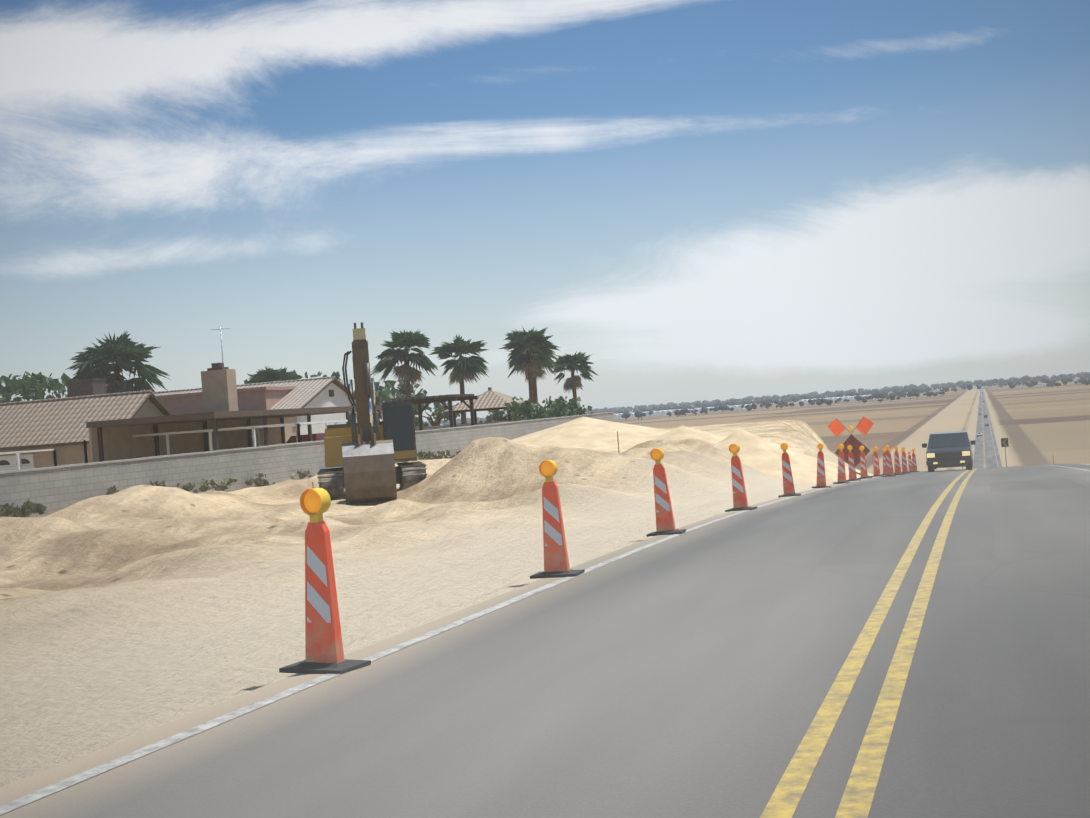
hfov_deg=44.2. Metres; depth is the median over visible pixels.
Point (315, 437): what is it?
red pickup
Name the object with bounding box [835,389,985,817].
yellow road line
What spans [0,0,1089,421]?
sky
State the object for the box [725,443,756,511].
channelizer post
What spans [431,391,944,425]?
tree belt
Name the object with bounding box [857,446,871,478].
channelizer post
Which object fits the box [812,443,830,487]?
channelizer post
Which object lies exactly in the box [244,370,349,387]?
tree
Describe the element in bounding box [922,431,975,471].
van
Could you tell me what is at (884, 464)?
channelizer post
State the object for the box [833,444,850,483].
channelizer post
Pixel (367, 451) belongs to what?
excavator
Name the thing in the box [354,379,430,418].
tree
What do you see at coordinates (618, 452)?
survey stakes
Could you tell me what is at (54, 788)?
road edge line
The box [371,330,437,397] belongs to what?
palm
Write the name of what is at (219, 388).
house
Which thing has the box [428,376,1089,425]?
tree belt
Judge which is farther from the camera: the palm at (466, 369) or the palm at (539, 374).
the palm at (539, 374)
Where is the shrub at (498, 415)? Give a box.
[479,409,526,422]
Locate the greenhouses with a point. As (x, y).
(665, 412)
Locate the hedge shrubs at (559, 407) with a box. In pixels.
[505,396,600,421]
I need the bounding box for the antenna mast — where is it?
[212,327,228,362]
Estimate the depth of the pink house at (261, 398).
84.58 m
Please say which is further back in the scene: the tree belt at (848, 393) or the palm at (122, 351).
the tree belt at (848, 393)
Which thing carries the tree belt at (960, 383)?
on the ground
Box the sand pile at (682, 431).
[621,425,870,474]
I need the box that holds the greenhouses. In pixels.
[614,395,875,418]
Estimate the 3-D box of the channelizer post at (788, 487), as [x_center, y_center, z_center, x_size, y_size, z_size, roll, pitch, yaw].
[5.697,1.426,31.616,0.520,1.260,0.360,-6,-1,11]
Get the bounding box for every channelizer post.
[279,488,370,673]
[530,460,584,578]
[646,448,685,536]
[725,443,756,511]
[778,443,800,497]
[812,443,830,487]
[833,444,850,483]
[846,445,860,481]
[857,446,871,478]
[871,446,883,476]
[880,447,885,474]
[882,445,895,476]
[888,449,894,473]
[893,446,903,474]
[902,447,910,473]
[908,451,911,471]
[911,449,919,471]
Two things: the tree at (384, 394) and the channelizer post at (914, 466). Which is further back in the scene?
the tree at (384, 394)
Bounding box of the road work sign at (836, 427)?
[827,416,873,476]
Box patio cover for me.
[86,405,380,461]
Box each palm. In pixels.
[61,331,170,393]
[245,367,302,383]
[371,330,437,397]
[428,334,488,423]
[499,326,559,402]
[507,341,558,405]
[553,352,597,405]
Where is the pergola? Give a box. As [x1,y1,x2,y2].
[390,394,477,429]
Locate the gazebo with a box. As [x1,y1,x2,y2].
[443,387,536,426]
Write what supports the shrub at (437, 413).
on the ground
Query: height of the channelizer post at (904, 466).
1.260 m
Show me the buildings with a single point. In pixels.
(983, 387)
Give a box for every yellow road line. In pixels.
[760,392,984,817]
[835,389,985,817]
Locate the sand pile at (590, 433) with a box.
[512,417,805,453]
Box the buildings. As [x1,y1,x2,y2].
[629,380,1076,412]
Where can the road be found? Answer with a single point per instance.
(690, 673)
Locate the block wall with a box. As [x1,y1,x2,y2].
[0,412,613,516]
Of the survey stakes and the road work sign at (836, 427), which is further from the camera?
the road work sign at (836, 427)
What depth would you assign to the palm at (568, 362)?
131.51 m
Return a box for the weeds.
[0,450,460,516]
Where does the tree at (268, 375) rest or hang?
on the ground
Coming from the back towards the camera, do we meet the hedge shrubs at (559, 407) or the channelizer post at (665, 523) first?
the hedge shrubs at (559, 407)
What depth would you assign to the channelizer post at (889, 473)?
53.40 m
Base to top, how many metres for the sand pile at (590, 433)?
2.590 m
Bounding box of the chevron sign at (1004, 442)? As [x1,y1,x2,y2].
[1001,438,1008,466]
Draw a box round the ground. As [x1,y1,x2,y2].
[0,376,1089,787]
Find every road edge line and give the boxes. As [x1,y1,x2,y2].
[0,394,979,814]
[988,418,1089,470]
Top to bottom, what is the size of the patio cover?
3.400 m
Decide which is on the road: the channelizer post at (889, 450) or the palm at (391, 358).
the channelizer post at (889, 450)
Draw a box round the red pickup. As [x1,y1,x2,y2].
[286,433,324,442]
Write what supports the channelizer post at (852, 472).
on the road
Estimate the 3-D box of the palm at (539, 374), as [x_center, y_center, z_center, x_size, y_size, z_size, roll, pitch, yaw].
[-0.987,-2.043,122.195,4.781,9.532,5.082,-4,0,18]
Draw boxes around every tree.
[0,371,70,402]
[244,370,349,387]
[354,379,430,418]
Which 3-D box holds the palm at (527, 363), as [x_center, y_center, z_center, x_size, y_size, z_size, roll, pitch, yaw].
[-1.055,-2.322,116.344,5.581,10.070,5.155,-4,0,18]
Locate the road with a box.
[0,389,1089,817]
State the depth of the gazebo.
89.05 m
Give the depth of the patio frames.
60.99 m
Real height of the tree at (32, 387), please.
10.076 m
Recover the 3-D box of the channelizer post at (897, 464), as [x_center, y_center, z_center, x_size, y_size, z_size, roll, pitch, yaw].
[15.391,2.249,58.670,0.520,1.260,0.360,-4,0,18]
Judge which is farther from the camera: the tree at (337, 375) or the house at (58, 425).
the tree at (337, 375)
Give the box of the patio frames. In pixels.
[0,419,356,469]
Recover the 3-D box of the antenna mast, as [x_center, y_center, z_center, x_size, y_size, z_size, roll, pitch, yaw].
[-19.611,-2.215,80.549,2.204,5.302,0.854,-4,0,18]
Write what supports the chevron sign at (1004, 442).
on the ground
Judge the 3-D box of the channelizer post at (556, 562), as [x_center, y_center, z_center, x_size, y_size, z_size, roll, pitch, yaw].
[0.082,1.185,14.613,0.520,1.260,0.360,-5,0,17]
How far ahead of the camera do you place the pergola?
78.61 m
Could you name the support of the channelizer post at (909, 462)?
on the road
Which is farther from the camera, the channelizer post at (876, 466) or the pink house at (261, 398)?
the pink house at (261, 398)
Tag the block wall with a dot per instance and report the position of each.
(53, 489)
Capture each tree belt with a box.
[414,372,1089,424]
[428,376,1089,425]
[428,388,909,424]
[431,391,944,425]
[1009,378,1089,388]
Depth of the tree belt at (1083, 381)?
2968.48 m
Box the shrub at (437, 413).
[412,402,460,426]
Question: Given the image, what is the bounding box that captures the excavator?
[317,322,426,504]
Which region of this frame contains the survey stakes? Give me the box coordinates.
[312,431,619,487]
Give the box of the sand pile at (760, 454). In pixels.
[714,428,860,483]
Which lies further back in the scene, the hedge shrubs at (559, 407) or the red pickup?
the hedge shrubs at (559, 407)
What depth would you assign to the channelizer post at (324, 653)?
9.32 m
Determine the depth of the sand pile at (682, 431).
57.73 m
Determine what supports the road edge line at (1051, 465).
on the road
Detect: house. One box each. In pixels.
[0,390,172,470]
[65,379,296,414]
[152,363,356,441]
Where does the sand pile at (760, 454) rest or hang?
on the ground

